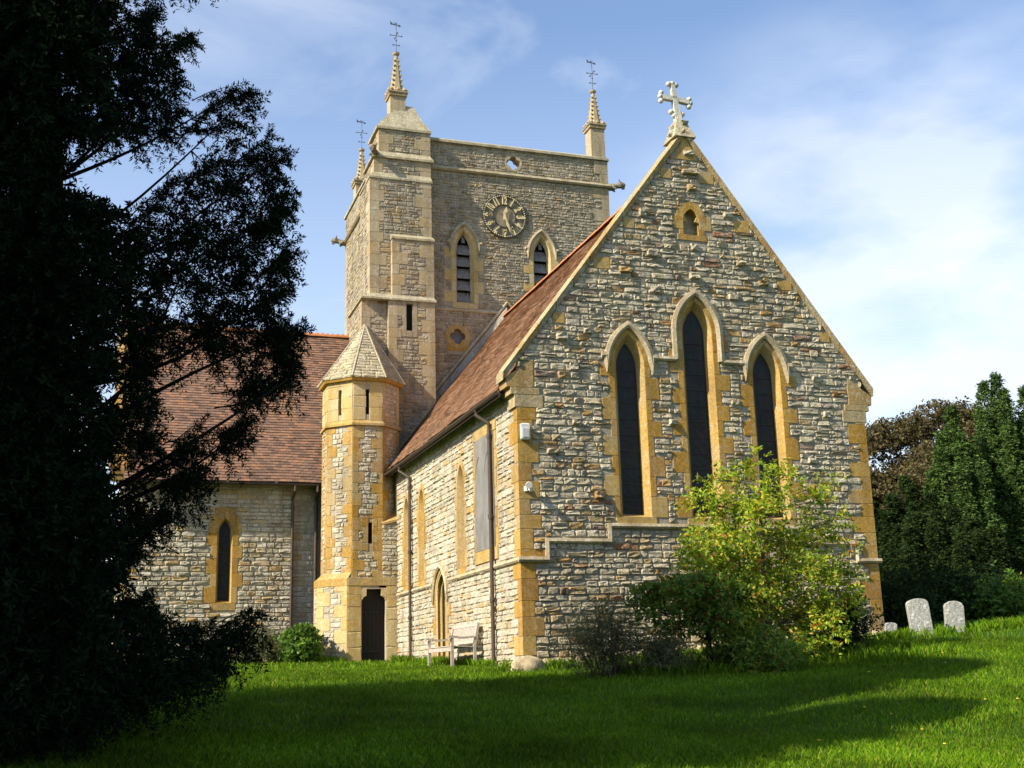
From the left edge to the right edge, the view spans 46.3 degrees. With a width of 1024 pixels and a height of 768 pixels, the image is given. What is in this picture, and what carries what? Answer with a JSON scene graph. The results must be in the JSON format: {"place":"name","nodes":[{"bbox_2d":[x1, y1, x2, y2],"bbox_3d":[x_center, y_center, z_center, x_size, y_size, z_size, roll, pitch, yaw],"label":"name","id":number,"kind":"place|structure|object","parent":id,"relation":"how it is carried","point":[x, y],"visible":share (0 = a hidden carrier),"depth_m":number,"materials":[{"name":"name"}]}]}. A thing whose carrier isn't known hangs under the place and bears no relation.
{"place":"outdoors","nodes":[
{"label":"outdoors","id":0,"kind":"place"},
{"bbox_2d":[0,615,1023,767],"bbox_3d":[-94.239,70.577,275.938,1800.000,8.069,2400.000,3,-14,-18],"label":"ground","id":1,"kind":"structure","parent":0,"point":[759,703],"depth_m":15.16,"materials":[{"name":"green plant"}]},
{"bbox_2d":[0,0,317,767],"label":"yew tree","id":2,"kind":"object","parent":1,"relation":"on","point":[74,673],"visible":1,"depth_m":12.33,"materials":[{"name":"green plant"}]},
{"bbox_2d":[228,620,285,663],"bbox_3d":[-6.805,7.085,32.135,2.114,1.526,2.021,3,-14,-18],"label":"shrub","id":3,"kind":"object","parent":1,"relation":"on","point":[267,656],"visible":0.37,"depth_m":31.88,"materials":[{"name":"green plant"}]},
{"bbox_2d":[272,622,324,664],"bbox_3d":[-5.675,7.074,31.830,1.450,1.536,1.638,3,-14,-18],"label":"shrub","id":4,"kind":"object","parent":1,"relation":"on","point":[300,643],"visible":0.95,"depth_m":31.47,"materials":[{"name":"green plant"}]},
{"bbox_2d":[425,622,479,665],"bbox_3d":[-1.294,5.659,25.803,0.685,0.940,1.980,3,-14,-18],"label":"garden bench","id":5,"kind":"object","parent":1,"relation":"on","point":[464,634],"visible":0.92,"depth_m":25.55,"materials":[{"name":"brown wood"}]},
{"bbox_2d":[109,21,883,671],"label":"church","id":6,"kind":"structure","parent":1,"relation":"on","point":[651,347],"depth_m":27.15,"materials":[{"name":"beige stone"}]},
{"bbox_2d":[204,511,241,610],"bbox_3d":[-8.091,4.958,33.639,1.020,2.762,0.180,3,-14,-18],"label":"transept lancet window","id":7,"kind":"structure","parent":6,"relation":"in","point":[225,580],"depth_m":33.60,"materials":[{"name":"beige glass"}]},
{"bbox_2d":[361,589,383,662],"bbox_3d":[-3.790,6.620,32.542,0.670,2.080,0.031,3,-14,-18],"label":"turret door","id":8,"kind":"structure","parent":6,"relation":"in","point":[373,603],"depth_m":32.57,"materials":[{"name":"brown wood"}]},
{"bbox_2d":[402,492,407,591],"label":"side lancet window","id":9,"kind":"structure","parent":6,"relation":"in","point":[405,507],"depth_m":32.32,"materials":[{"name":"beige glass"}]},
{"bbox_2d":[416,483,426,586],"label":"side lancet window","id":10,"kind":"structure","parent":6,"relation":"in","point":[420,514],"depth_m":30.76,"materials":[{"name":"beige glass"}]},
{"bbox_2d":[431,564,450,657],"bbox_3d":[-1.564,5.453,28.416,0.390,2.354,1.679,3,-14,-18],"label":"priests door","id":11,"kind":"structure","parent":6,"relation":"in","point":[439,569],"depth_m":28.77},
{"bbox_2d":[445,324,469,350],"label":"quatrefoil window","id":12,"kind":"structure","parent":6,"relation":"in","point":[457,336],"depth_m":37.58,"materials":[{"name":"beige stone"}]},
{"bbox_2d":[455,458,467,574],"bbox_3d":[-1.002,3.030,27.267,0.360,2.701,0.937,3,-14,-18],"label":"side lancet window","id":13,"kind":"structure","parent":6,"relation":"in","point":[460,503],"depth_m":27.39,"materials":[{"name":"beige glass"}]},
{"bbox_2d":[444,221,483,309],"bbox_3d":[-1.578,-3.768,38.290,1.302,2.922,0.400,3,-14,-18],"label":"belfry window","id":14,"kind":"structure","parent":6,"relation":"in","point":[464,244],"depth_m":38.26,"materials":[{"name":"beige stone"}]},
{"bbox_2d":[436,419,498,657],"bbox_3d":[-0.965,3.754,26.833,0.267,5.050,5.071,3,-14,-17],"label":"two light window","id":15,"kind":"structure","parent":6,"relation":"in","point":[480,464],"depth_m":25.62,"materials":[{"name":"grey glass"}]},
{"bbox_2d":[482,194,525,237],"bbox_3d":[-0.242,-5.462,38.959,1.500,1.500,0.082,3,-14,-18],"label":"tower clock","id":16,"kind":"object","parent":6,"relation":"attached to","point":[503,216],"visible":1,"depth_m":38.97,"materials":[{"name":"beige metal"}]},
{"bbox_2d":[520,423,529,439],"bbox_3d":[0.259,0.935,23.662,0.180,0.330,0.095,3,-14,-18],"label":"bulkhead light","id":17,"kind":"object","parent":6,"relation":"attached to","point":[524,431],"visible":1,"depth_m":23.62,"materials":[{"name":"white plastic"}]},
{"bbox_2d":[524,482,532,491],"bbox_3d":[0.324,2.009,23.359,0.157,0.191,0.303,0,-14,-8],"label":"spotlight","id":18,"kind":"object","parent":6,"relation":"attached to","point":[528,486],"visible":1,"depth_m":23.25,"materials":[{"name":"white plastic"}]},
{"bbox_2d":[524,229,560,290],"bbox_3d":[0.972,-3.634,39.127,1.354,2.922,0.400,3,-14,-18],"label":"belfry window","id":19,"kind":"structure","parent":6,"relation":"in","point":[541,250],"depth_m":39.24,"materials":[{"name":"beige stone"}]},
{"bbox_2d":[600,320,667,523],"bbox_3d":[2.453,0.789,24.558,1.379,4.301,0.270,3,-14,-18],"label":"lancet window","id":20,"kind":"structure","parent":6,"relation":"in","point":[628,355],"depth_m":24.57,"materials":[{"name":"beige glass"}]},
{"bbox_2d":[668,289,735,524],"bbox_3d":[3.951,0.473,25.147,1.449,5.114,0.270,3,-14,-18],"label":"lancet window","id":21,"kind":"structure","parent":6,"relation":"in","point":[699,343],"depth_m":25.25,"materials":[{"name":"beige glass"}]},
{"bbox_2d":[739,332,802,525],"bbox_3d":[5.486,0.962,25.549,1.387,4.271,0.270,3,-14,-18],"label":"lancet window","id":22,"kind":"structure","parent":6,"relation":"in","point":[765,365],"depth_m":25.70,"materials":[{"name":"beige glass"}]},
{"bbox_2d":[545,579,654,676],"bbox_3d":[1.591,4.332,20.815,1.984,1.926,1.855,-7,-15,22],"label":"shrub","id":23,"kind":"object","parent":1,"relation":"on","point":[593,632],"visible":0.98,"depth_m":20.55,"materials":[{"name":"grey plant"}]},
{"bbox_2d":[620,623,700,675],"bbox_3d":[2.503,4.610,20.316,1.366,1.096,1.245,-6,-14,17],"label":"shrub","id":24,"kind":"object","parent":1,"relation":"on","point":[662,651],"visible":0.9,"depth_m":20.20,"materials":[{"name":"green plant"}]},
{"bbox_2d":[622,569,763,671],"bbox_3d":[3.295,4.271,20.537,2.680,2.184,1.847,3,-14,-18],"label":"tree","id":25,"kind":"object","parent":1,"relation":"on","point":[690,588],"visible":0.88,"depth_m":20.30,"materials":[{"name":"green plant"}]},
{"bbox_2d":[691,619,813,675],"bbox_3d":[4.120,4.720,20.569,2.259,1.346,2.232,-11,-16,34],"label":"shrub","id":26,"kind":"object","parent":1,"relation":"on","point":[773,650],"visible":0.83,"depth_m":19.97,"materials":[{"name":"green plant"}]},
{"bbox_2d":[668,445,869,666],"bbox_3d":[4.596,3.373,22.010,4.426,4.744,2.635,3,-14,-18],"label":"crab apple tree","id":27,"kind":"object","parent":1,"relation":"on","point":[771,579],"visible":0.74,"depth_m":21.79,"materials":[{"name":"green plant"}]},
{"bbox_2d":[789,585,887,650],"bbox_3d":[6.270,4.627,23.164,1.919,1.696,1.850,3,-14,-18],"label":"shrub","id":28,"kind":"object","parent":1,"relation":"on","point":[857,636],"visible":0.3,"depth_m":22.89,"materials":[{"name":"green plant"}]},
{"bbox_2d":[884,623,896,631],"bbox_3d":[7.978,5.344,25.206,0.270,0.640,0.080,2,-12,-7],"label":"gravestone","id":29,"kind":"object","parent":1,"relation":"on","point":[889,626],"visible":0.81,"depth_m":25.22,"materials":[{"name":"grey stone"}]},
{"bbox_2d":[873,474,925,580],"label":"cypress","id":30,"kind":"object","parent":1,"relation":"on","point":[896,510],"visible":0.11,"depth_m":42.23,"materials":[{"name":"green plant"}]},
{"bbox_2d":[905,598,932,636],"bbox_3d":[8.632,5.086,25.302,0.470,1.100,0.100,-5,-16,-2],"label":"gravestone","id":31,"kind":"object","parent":1,"relation":"on","point":[918,613],"visible":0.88,"depth_m":25.31,"materials":[{"name":"grey stone"}]},
{"bbox_2d":[880,564,961,626],"bbox_3d":[10.009,5.846,31.224,3.332,2.285,3.262,-1,-13,-1],"label":"shrub","id":32,"kind":"object","parent":1,"relation":"on","point":[894,608],"visible":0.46,"depth_m":30.56,"materials":[{"name":"green plant"}]},
{"bbox_2d":[865,395,982,530],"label":"copper beech","id":33,"kind":"object","parent":1,"relation":"on","point":[909,431],"visible":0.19,"depth_m":62.59,"materials":[{"name":"brown plant"}]},
{"bbox_2d":[886,491,970,580],"bbox_3d":[13.060,5.439,37.316,3.053,4.244,3.066,-8,-15,25],"label":"cypress","id":34,"kind":"object","parent":1,"relation":"on","point":[916,533],"visible":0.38,"depth_m":36.91,"materials":[{"name":"green plant"}]},
{"bbox_2d":[879,550,1003,620],"bbox_3d":[11.695,6.298,34.984,4.838,2.808,4.806,-13,-17,39],"label":"shrub","id":35,"kind":"object","parent":1,"relation":"on","point":[901,575],"visible":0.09,"depth_m":34.26,"materials":[{"name":"green plant"}]},
{"bbox_2d":[882,546,1023,620],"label":"shrub","id":36,"kind":"object","parent":1,"relation":"on","point":[952,578],"visible":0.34,"depth_m":33.02,"materials":[{"name":"green plant"}]},
{"bbox_2d":[943,601,964,631],"bbox_3d":[9.531,5.157,25.782,0.420,0.967,0.090,0,-12,-1],"label":"gravestone","id":37,"kind":"object","parent":1,"relation":"on","point":[953,613],"visible":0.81,"depth_m":25.78,"materials":[{"name":"grey stone"}]},
{"bbox_2d":[922,404,1007,537],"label":"cypress","id":38,"kind":"object","parent":1,"relation":"on","point":[958,473],"visible":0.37,"depth_m":40.75,"materials":[{"name":"green plant"}]},
{"bbox_2d":[932,515,1023,595],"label":"bush","id":39,"kind":"object","parent":1,"relation":"on","point":[1008,555],"visible":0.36,"depth_m":35.76,"materials":[{"name":"green plant"}]},
{"bbox_2d":[935,560,1023,619],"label":"shrub","id":40,"kind":"object","parent":1,"relation":"on","point":[996,610],"visible":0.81,"depth_m":32.07,"materials":[{"name":"green plant"}]},
{"bbox_2d":[969,371,1023,560],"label":"cypress","id":41,"kind":"object","parent":1,"relation":"on","point":[1000,452],"visible":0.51,"depth_m":42.20,"materials":[{"name":"green plant"}]},
{"bbox_2d":[993,571,1023,617],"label":"shrub","id":42,"kind":"object","parent":1,"relation":"on","point":[1013,584],"visible":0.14,"depth_m":32.03,"materials":[{"name":"green plant"}]},
{"bbox_2d":[1013,384,1023,547],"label":"cypress","id":43,"kind":"object","parent":1,"relation":"on","point":[1020,417],"visible":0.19,"depth_m":43.20,"materials":[{"name":"green plant"}]},
{"bbox_2d":[17,0,1023,560],"label":"sky","id":44,"kind":"structure","parent":0,"point":[876,147],"materials":[{"name":"blue"}]}
]}

